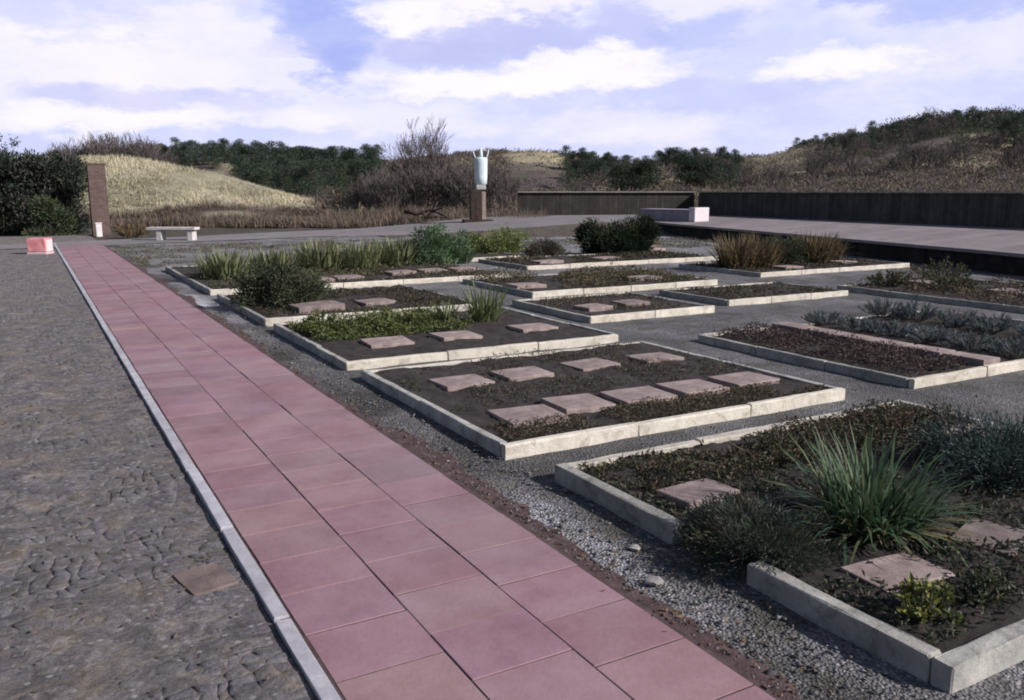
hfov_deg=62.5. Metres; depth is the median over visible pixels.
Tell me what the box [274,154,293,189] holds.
pine tree
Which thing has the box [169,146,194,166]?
pine tree
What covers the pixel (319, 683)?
edging
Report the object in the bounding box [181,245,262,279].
grass tuft
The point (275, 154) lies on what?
pine tree
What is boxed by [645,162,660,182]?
pine tree
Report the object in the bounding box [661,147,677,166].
pine tree
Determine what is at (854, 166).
bare shrub
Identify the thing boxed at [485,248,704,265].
ground cover
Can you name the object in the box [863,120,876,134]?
pine tree
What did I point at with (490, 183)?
bare shrub
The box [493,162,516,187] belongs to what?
bare shrub
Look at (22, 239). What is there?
pavement
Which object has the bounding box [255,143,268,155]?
pine tree
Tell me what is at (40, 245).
painted block
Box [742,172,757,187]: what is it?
bare shrub
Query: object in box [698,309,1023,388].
planting bed
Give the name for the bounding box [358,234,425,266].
grass tuft
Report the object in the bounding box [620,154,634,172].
pine tree
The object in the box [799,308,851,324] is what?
lavender bush
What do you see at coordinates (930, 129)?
bare shrub
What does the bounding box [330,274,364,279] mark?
stone slab
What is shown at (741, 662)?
verge
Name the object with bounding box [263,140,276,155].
pine tree
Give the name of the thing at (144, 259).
ground cover
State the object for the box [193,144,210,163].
pine tree
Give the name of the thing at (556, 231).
bank
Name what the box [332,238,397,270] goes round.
grass tuft
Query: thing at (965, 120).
hill wood
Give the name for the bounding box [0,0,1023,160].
sky
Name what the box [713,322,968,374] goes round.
ground cover
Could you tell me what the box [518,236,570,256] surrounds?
brown bush
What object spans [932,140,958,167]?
bare shrub
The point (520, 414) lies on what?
stone slab
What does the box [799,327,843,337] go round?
stone slab
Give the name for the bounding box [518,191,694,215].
board fence
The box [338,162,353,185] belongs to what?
pine tree
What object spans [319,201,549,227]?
dry scrub
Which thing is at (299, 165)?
pine tree
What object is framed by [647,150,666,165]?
pine tree
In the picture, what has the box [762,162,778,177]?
bare shrub
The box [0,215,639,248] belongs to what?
cross path
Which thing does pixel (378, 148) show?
pine tree
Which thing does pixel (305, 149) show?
pine tree
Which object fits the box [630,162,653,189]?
pine tree
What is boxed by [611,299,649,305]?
stone slab
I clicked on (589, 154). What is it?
pine tree
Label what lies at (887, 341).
stone slab
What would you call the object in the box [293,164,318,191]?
pine tree
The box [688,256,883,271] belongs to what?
ground cover
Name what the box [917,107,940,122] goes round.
bare shrub
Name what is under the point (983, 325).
lavender bush
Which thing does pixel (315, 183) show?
pine tree
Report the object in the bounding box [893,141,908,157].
bare shrub
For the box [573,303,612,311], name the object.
stone slab
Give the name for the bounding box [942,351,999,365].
stone slab
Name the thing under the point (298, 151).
pine tree
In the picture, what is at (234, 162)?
pine tree
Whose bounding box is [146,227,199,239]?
stone bench
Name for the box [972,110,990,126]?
pine tree
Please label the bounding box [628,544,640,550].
loose stone
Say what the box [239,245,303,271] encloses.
grass tuft
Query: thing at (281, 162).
pine tree
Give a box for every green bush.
[21,194,82,236]
[279,266,333,293]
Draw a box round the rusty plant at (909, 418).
[851,403,949,439]
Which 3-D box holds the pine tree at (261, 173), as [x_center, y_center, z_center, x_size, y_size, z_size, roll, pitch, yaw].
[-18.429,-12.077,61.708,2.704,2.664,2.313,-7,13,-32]
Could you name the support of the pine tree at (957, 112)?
on the hills at (535, 172)
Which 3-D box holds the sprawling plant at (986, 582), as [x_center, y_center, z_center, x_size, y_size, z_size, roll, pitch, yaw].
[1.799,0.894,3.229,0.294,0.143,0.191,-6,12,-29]
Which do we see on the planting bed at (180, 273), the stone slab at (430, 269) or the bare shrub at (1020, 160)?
the stone slab at (430, 269)
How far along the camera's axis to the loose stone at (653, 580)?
3.49 m
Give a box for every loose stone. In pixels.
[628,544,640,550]
[645,575,663,585]
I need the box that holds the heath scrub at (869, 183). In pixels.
[292,119,1023,215]
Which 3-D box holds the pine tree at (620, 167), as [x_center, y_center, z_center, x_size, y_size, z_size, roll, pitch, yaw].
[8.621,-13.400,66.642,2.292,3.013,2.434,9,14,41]
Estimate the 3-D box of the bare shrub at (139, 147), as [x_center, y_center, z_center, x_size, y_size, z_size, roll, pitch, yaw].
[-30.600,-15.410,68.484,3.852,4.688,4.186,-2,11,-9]
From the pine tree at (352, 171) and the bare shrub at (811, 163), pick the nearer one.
the bare shrub at (811, 163)
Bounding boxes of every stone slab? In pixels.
[288,300,344,313]
[322,277,334,281]
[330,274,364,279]
[353,298,395,305]
[360,335,414,348]
[383,269,416,275]
[415,268,447,272]
[428,330,482,341]
[428,374,494,391]
[447,266,478,271]
[487,404,569,427]
[490,366,553,380]
[505,282,546,288]
[506,323,557,332]
[530,259,563,263]
[540,393,615,414]
[560,357,620,370]
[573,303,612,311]
[589,256,621,259]
[599,386,675,405]
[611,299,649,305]
[621,275,661,280]
[625,352,683,362]
[655,379,729,398]
[656,478,739,510]
[707,371,779,386]
[771,265,803,269]
[772,321,813,331]
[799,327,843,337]
[829,260,857,263]
[830,332,877,342]
[839,552,955,592]
[863,338,913,351]
[902,344,955,358]
[905,280,953,285]
[932,421,1000,443]
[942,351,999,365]
[948,517,1023,559]
[986,288,1023,296]
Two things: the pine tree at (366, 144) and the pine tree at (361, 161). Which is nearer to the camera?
the pine tree at (361, 161)
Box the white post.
[95,223,102,236]
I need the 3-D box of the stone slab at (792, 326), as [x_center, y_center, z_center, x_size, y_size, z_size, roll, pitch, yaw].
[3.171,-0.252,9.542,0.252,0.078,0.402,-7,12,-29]
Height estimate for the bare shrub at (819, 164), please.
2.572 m
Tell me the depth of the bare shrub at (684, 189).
56.96 m
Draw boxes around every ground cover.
[113,238,363,266]
[181,259,499,288]
[227,285,465,316]
[284,303,475,341]
[348,233,738,252]
[393,340,751,411]
[470,262,708,288]
[482,379,830,441]
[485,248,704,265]
[531,291,683,314]
[579,398,1023,647]
[674,280,841,299]
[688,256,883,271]
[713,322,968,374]
[846,267,1023,304]
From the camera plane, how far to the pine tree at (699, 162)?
66.32 m
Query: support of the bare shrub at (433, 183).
on the hills at (535, 172)
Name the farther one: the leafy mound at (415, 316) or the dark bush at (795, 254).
the dark bush at (795, 254)
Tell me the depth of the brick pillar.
31.61 m
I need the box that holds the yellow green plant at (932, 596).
[893,572,963,627]
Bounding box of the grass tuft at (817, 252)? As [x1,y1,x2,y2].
[792,230,850,263]
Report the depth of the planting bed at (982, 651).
3.46 m
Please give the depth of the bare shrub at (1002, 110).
99.54 m
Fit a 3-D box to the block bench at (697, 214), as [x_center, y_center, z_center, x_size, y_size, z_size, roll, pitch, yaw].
[6.470,-5.444,33.804,2.632,0.546,1.006,10,15,44]
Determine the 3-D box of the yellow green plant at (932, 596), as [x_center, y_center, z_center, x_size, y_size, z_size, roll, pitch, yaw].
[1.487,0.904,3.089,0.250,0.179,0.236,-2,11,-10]
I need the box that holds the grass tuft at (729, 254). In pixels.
[699,231,780,268]
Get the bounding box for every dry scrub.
[110,207,341,228]
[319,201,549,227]
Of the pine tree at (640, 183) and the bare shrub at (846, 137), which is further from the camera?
the bare shrub at (846, 137)
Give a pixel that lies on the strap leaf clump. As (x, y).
(868, 501)
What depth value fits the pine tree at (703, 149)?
77.82 m
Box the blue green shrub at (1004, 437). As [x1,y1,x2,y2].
[903,402,1023,499]
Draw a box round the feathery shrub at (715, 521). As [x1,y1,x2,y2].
[674,487,854,580]
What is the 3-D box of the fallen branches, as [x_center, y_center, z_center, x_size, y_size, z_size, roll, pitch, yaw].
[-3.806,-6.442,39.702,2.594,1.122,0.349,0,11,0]
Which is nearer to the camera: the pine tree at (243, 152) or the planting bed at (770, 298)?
the planting bed at (770, 298)
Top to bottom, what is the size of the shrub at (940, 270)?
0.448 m
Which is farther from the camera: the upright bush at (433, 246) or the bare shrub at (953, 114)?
the bare shrub at (953, 114)
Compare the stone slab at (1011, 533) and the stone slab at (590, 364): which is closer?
the stone slab at (1011, 533)
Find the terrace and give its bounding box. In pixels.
[656,215,1023,251]
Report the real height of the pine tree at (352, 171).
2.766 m
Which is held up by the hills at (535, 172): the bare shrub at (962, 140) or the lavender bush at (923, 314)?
the bare shrub at (962, 140)
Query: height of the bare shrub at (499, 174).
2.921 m
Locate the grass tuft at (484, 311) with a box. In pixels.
[457,280,515,321]
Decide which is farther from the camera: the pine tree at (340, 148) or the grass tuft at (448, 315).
the pine tree at (340, 148)
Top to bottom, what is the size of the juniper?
1.250 m
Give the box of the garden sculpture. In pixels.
[462,148,493,222]
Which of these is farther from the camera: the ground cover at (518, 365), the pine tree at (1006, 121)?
the pine tree at (1006, 121)
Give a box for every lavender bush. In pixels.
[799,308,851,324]
[832,315,888,331]
[858,296,909,316]
[864,319,925,335]
[888,299,941,320]
[906,324,958,342]
[934,308,984,326]
[937,328,1005,350]
[962,311,1023,332]
[980,335,1023,357]
[1011,323,1023,335]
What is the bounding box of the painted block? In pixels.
[26,237,53,254]
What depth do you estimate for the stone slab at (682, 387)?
6.63 m
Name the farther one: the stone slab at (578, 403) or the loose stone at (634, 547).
the stone slab at (578, 403)
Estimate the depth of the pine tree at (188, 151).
89.47 m
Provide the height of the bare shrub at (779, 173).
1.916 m
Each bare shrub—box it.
[40,141,74,157]
[55,138,98,155]
[62,134,131,156]
[74,136,111,156]
[81,132,132,156]
[81,133,151,154]
[88,132,129,156]
[93,132,145,157]
[109,132,157,160]
[121,136,163,161]
[127,132,162,159]
[129,140,173,163]
[136,144,180,163]
[139,135,171,162]
[340,185,361,204]
[346,179,369,203]
[347,172,378,204]
[349,176,378,195]
[359,167,385,196]
[360,165,406,210]
[360,170,393,210]
[366,162,417,209]
[373,162,416,209]
[378,160,421,204]
[391,160,441,209]
[393,160,451,191]
[396,159,439,205]
[400,156,447,206]
[416,162,463,201]
[418,159,460,206]
[431,160,474,208]
[436,161,496,206]
[440,162,487,209]
[445,161,473,201]
[459,161,496,200]
[461,167,507,205]
[472,164,513,206]
[486,166,527,207]
[487,162,511,199]
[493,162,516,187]
[497,175,525,202]
[561,175,591,191]
[587,170,603,185]
[658,169,669,181]
[674,181,693,190]
[720,155,737,167]
[736,162,752,179]
[736,174,753,186]
[739,158,758,170]
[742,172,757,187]
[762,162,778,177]
[767,164,787,184]
[800,152,831,178]
[802,153,826,173]
[804,147,830,172]
[817,152,832,170]
[825,143,850,166]
[833,130,856,148]
[838,124,857,137]
[841,151,868,174]
[852,135,868,146]
[867,123,886,133]
[868,144,888,162]
[884,150,906,169]
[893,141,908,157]
[897,117,914,134]
[897,139,929,168]
[898,134,914,145]
[899,141,926,165]
[900,115,916,132]
[907,121,927,143]
[909,140,941,171]
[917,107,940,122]
[920,118,940,140]
[921,114,943,132]
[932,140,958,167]
[935,108,955,127]
[942,117,959,135]
[946,136,978,167]
[947,130,976,153]
[967,128,989,148]
[977,126,1009,154]
[981,110,998,124]
[990,105,1014,120]
[990,139,1023,170]
[991,132,1003,145]
[1004,135,1023,168]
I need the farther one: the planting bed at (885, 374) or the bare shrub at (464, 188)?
the bare shrub at (464, 188)
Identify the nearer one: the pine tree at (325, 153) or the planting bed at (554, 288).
the planting bed at (554, 288)
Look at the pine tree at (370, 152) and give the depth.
97.14 m
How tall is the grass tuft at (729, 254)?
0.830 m
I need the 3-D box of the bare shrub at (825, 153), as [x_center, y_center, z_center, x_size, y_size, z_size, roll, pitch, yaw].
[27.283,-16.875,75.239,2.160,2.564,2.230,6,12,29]
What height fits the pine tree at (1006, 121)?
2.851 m
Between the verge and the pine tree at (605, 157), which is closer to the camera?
the verge
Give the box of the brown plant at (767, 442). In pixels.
[718,428,850,467]
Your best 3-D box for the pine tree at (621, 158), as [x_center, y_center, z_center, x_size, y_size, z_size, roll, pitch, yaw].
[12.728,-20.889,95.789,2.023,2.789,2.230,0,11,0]
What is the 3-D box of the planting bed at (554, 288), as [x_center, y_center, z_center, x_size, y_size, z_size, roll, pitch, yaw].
[1.357,-1.177,14.851,3.789,0.153,2.408,-6,12,-29]
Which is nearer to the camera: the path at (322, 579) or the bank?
the path at (322, 579)
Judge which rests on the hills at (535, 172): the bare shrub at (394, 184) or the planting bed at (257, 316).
the bare shrub at (394, 184)
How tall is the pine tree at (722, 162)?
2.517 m
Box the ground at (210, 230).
[0,226,382,239]
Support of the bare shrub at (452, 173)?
on the hills at (535, 172)
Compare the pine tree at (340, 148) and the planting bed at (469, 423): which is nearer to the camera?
the planting bed at (469, 423)
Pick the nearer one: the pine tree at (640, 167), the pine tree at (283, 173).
the pine tree at (283, 173)
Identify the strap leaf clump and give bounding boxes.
[744,421,1003,567]
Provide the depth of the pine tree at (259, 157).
61.76 m
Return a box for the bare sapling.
[0,134,20,155]
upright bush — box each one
[402,222,459,265]
[443,228,476,263]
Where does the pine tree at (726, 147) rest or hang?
on the hills at (535, 172)
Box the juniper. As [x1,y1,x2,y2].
[572,211,665,253]
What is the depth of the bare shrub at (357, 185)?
54.70 m
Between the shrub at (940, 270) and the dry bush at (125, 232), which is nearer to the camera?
the shrub at (940, 270)
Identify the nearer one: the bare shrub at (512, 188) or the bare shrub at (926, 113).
the bare shrub at (512, 188)
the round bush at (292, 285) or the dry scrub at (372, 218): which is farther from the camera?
the dry scrub at (372, 218)
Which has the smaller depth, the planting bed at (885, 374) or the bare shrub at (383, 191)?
the planting bed at (885, 374)
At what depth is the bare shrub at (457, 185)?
48.39 m
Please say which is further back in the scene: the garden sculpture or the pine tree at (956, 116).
the pine tree at (956, 116)
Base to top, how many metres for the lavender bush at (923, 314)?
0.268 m
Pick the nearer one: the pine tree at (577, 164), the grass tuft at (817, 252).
the grass tuft at (817, 252)
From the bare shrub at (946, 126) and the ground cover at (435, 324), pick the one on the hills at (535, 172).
the bare shrub at (946, 126)
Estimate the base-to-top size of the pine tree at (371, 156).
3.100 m
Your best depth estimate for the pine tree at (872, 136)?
89.58 m
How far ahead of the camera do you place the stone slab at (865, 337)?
8.80 m
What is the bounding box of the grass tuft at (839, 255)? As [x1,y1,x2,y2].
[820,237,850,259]
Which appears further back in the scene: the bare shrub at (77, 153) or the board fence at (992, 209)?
the bare shrub at (77, 153)
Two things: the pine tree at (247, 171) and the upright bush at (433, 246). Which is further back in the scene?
the pine tree at (247, 171)
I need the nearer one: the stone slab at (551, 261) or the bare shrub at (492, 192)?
the stone slab at (551, 261)
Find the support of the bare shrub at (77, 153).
on the hills at (535, 172)
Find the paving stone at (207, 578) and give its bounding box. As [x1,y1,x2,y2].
[172,562,238,595]
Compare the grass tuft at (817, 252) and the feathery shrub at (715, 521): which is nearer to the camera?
the feathery shrub at (715, 521)
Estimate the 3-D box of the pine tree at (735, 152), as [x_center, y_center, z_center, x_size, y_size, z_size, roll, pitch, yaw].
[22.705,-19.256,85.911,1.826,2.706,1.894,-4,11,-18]
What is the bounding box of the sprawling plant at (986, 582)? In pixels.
[947,566,1015,605]
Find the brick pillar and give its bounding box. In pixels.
[85,163,110,235]
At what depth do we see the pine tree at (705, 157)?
72.01 m
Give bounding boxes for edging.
[53,243,341,699]
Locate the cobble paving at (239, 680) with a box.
[0,250,308,699]
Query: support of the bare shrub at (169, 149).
on the hills at (535, 172)
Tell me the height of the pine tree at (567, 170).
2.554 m
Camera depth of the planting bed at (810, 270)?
17.15 m
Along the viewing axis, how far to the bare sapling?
35.64 m
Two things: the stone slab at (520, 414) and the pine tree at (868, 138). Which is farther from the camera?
the pine tree at (868, 138)
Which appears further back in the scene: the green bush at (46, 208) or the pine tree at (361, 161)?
the pine tree at (361, 161)
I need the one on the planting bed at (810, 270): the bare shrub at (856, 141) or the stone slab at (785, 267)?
the stone slab at (785, 267)
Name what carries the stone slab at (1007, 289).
on the planting bed at (954, 299)
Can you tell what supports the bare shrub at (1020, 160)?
on the hills at (535, 172)
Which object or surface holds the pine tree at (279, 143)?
on the hills at (535, 172)
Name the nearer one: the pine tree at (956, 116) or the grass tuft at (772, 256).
the grass tuft at (772, 256)
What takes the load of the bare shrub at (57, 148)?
on the hills at (535, 172)
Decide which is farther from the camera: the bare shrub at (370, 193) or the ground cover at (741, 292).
the bare shrub at (370, 193)
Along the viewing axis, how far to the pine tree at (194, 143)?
93.45 m
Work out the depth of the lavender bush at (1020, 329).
9.03 m
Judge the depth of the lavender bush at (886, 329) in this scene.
9.14 m
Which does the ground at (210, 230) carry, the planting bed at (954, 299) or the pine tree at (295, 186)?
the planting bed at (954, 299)
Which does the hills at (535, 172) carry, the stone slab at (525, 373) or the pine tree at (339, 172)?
the pine tree at (339, 172)
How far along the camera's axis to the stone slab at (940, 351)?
8.02 m
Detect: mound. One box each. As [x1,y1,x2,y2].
[301,309,349,334]
[356,306,430,330]
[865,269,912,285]
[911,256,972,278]
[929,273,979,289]
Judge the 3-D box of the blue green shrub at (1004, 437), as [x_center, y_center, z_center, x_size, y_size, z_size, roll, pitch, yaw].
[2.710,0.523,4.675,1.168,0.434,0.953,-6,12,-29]
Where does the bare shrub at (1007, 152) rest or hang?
on the hills at (535, 172)
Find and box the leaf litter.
[0,309,896,699]
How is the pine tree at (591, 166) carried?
on the hills at (535, 172)
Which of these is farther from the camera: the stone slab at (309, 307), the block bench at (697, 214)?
the block bench at (697, 214)
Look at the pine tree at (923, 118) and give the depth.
92.56 m
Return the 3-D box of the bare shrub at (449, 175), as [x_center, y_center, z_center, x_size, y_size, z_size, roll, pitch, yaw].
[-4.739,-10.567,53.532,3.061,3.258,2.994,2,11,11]
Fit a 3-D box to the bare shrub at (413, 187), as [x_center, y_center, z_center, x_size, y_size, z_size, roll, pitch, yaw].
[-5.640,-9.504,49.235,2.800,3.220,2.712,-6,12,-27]
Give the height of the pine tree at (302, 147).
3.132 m
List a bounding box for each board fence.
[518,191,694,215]
[697,191,1023,228]
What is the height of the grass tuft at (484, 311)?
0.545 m
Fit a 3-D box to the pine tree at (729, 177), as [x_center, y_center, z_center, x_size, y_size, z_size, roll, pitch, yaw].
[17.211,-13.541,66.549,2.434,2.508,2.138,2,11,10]
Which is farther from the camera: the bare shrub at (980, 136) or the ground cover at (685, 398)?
the bare shrub at (980, 136)
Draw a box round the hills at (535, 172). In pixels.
[179,124,1023,218]
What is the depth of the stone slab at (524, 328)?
9.52 m
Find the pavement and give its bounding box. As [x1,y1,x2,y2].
[0,235,94,243]
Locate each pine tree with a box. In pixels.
[156,143,171,162]
[163,146,177,163]
[166,137,185,163]
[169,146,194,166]
[177,140,198,167]
[182,139,203,164]
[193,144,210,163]
[199,140,224,168]
[205,144,222,161]
[210,138,234,162]
[215,138,234,163]
[225,152,247,178]
[226,142,241,164]
[230,148,254,163]
[231,154,248,180]
[232,139,244,154]
[237,162,257,183]
[238,143,252,157]
[243,150,280,188]
[245,146,263,164]
[249,140,259,161]
[250,167,278,189]
[254,147,273,161]
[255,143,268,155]
[255,160,283,190]
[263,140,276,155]
[266,151,285,177]
[270,159,283,182]
[273,140,289,163]
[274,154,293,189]
[275,163,305,194]
[279,145,297,164]
[282,159,318,190]
[282,164,312,195]
[290,146,302,159]
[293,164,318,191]
[296,146,309,160]
[297,158,334,196]
[301,146,311,160]
[302,159,323,185]
[303,146,317,161]
[309,148,324,162]
[317,148,335,164]
[319,162,341,186]
[324,145,341,161]
[324,160,352,195]
[336,145,347,161]
[338,147,353,161]
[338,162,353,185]
[343,159,357,179]
[346,147,361,160]
[346,159,358,181]
[349,158,372,183]
[350,159,365,180]
[352,167,376,184]
[354,145,375,162]
[357,153,369,159]
[358,143,374,155]
[358,159,381,185]
[363,149,384,168]
[364,147,380,159]
[370,144,389,163]
[552,165,579,190]
[557,145,574,167]
[563,150,579,165]
[568,158,588,180]
[570,161,590,180]
[573,147,587,166]
[578,151,588,162]
[582,152,596,173]
[585,158,607,178]
[586,150,599,164]
[589,158,611,180]
[599,154,612,167]
[599,156,618,174]
[601,151,614,165]
[603,162,627,191]
[606,163,634,191]
[617,167,645,190]
[618,155,630,163]
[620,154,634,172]
[629,157,651,188]
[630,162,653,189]
[640,157,667,191]
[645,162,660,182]
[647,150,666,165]
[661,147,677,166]
[667,146,683,165]
[670,150,701,186]
[674,154,705,187]
[683,156,708,186]
[689,147,700,166]
[696,158,727,186]
[697,147,714,158]
[699,155,717,176]
[710,156,725,179]
[713,147,729,159]
[717,146,729,159]
[717,163,743,187]
[728,148,744,166]
[731,154,745,170]
[791,137,800,148]
[819,132,831,140]
[823,132,841,147]
[844,132,859,150]
[858,135,874,148]
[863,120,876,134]
[867,134,879,145]
[888,122,902,137]
[915,114,929,133]
[946,109,966,123]
[951,115,962,124]
[962,105,979,124]
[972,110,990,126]
[991,115,1014,137]
[1001,112,1023,147]
[1011,110,1023,135]
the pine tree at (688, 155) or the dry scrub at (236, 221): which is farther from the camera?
the pine tree at (688, 155)
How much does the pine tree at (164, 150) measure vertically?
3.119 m
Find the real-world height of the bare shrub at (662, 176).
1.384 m
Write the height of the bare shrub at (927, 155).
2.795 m
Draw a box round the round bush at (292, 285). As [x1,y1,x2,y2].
[229,259,325,310]
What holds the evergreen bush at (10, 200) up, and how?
on the ground at (210, 230)
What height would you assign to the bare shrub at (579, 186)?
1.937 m
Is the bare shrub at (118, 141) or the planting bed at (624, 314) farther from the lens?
the bare shrub at (118, 141)
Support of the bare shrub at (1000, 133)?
on the hills at (535, 172)
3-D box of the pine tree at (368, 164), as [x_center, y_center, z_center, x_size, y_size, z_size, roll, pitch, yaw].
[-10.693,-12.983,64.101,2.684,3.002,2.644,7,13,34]
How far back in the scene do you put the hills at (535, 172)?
79.81 m
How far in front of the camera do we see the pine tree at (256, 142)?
97.17 m
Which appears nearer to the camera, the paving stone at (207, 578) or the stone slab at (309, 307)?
the paving stone at (207, 578)
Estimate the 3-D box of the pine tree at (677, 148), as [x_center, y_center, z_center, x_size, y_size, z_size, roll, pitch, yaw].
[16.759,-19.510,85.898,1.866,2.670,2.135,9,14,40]
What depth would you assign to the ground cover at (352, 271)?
15.87 m
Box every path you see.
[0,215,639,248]
[56,243,775,699]
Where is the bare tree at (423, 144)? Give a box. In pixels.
[380,117,454,206]
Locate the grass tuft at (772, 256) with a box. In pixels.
[726,231,792,267]
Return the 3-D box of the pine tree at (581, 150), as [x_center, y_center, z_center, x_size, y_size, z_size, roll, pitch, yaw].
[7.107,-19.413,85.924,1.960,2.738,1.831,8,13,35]
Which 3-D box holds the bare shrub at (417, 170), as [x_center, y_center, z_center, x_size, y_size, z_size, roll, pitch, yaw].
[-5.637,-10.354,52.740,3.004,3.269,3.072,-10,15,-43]
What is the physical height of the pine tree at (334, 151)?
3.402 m
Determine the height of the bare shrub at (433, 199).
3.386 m
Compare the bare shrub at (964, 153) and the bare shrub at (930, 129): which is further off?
the bare shrub at (930, 129)
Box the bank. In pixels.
[378,221,673,238]
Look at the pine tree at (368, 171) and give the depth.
63.55 m
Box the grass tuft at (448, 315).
[423,295,468,324]
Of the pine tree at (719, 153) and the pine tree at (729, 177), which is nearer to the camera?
the pine tree at (729, 177)
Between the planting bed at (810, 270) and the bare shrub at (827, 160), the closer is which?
the planting bed at (810, 270)
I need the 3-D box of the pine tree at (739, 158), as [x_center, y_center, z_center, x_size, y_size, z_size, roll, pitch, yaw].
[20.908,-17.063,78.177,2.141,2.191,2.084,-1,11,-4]
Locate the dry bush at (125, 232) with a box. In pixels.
[113,221,150,237]
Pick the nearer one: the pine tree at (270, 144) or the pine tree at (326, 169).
the pine tree at (326, 169)
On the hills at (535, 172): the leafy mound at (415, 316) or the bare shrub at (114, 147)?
the bare shrub at (114, 147)
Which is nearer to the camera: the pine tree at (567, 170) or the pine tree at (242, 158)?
the pine tree at (567, 170)
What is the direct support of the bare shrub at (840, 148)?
on the hills at (535, 172)
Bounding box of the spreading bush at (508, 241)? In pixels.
[465,222,534,253]
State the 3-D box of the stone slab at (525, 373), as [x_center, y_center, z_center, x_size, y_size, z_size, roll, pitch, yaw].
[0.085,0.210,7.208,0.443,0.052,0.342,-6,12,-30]
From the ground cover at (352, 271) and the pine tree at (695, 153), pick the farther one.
the pine tree at (695, 153)
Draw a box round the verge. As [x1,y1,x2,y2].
[109,248,800,699]
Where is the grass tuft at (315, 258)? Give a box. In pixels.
[288,235,360,270]
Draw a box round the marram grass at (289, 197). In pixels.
[50,153,337,219]
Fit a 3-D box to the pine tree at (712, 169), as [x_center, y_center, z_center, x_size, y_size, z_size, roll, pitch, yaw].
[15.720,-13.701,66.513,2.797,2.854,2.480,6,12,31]
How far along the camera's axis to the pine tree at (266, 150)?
89.46 m
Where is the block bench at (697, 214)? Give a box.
[640,207,708,221]
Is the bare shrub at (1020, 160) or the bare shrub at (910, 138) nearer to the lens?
the bare shrub at (1020, 160)
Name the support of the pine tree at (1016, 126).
on the hills at (535, 172)
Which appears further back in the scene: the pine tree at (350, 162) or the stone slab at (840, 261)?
the pine tree at (350, 162)
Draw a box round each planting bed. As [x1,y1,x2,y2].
[165,263,506,294]
[217,284,477,326]
[273,307,617,370]
[362,341,844,459]
[452,251,525,261]
[462,269,717,297]
[478,251,718,269]
[512,292,714,322]
[555,400,1023,693]
[659,282,847,305]
[679,258,909,276]
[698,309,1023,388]
[837,278,1023,312]
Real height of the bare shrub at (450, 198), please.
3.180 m
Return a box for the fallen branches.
[403,201,452,221]
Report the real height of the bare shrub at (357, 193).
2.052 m
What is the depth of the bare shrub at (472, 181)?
52.31 m
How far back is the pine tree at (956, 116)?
95.62 m
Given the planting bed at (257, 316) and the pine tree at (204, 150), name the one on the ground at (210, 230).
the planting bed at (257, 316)
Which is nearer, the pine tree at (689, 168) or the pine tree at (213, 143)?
the pine tree at (689, 168)
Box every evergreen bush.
[0,146,40,234]
[1,147,67,235]
[25,149,90,233]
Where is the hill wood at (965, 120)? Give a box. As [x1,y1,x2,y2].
[782,105,1023,150]
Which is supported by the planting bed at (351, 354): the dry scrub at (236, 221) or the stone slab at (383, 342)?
the stone slab at (383, 342)
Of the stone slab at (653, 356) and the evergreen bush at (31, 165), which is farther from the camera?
the evergreen bush at (31, 165)
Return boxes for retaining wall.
[655,222,1023,275]
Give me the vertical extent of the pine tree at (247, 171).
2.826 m
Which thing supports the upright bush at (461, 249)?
on the ground at (210, 230)
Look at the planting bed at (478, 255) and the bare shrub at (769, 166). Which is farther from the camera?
the bare shrub at (769, 166)
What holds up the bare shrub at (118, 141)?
on the hills at (535, 172)
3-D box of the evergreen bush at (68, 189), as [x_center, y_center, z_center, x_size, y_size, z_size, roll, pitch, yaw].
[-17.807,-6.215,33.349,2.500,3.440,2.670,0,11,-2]
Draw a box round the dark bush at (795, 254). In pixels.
[763,231,808,264]
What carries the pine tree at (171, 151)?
on the hills at (535, 172)
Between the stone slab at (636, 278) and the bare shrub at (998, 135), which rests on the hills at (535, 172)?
the bare shrub at (998, 135)
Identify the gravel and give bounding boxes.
[105,236,1023,699]
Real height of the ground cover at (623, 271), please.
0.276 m
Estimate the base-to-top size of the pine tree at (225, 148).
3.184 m
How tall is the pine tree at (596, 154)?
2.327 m
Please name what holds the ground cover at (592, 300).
on the planting bed at (624, 314)
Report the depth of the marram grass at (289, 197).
46.60 m
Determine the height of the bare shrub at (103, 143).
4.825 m
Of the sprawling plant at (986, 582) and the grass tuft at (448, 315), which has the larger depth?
the grass tuft at (448, 315)
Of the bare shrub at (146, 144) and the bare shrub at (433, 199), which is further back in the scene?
the bare shrub at (146, 144)
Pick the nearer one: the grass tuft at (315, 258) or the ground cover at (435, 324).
the ground cover at (435, 324)
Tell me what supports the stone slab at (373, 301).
on the planting bed at (257, 316)
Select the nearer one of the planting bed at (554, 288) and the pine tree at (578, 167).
the planting bed at (554, 288)
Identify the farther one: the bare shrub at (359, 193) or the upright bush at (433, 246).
the bare shrub at (359, 193)
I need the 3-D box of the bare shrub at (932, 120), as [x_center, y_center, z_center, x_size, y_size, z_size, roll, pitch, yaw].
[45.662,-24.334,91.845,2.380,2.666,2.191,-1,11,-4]

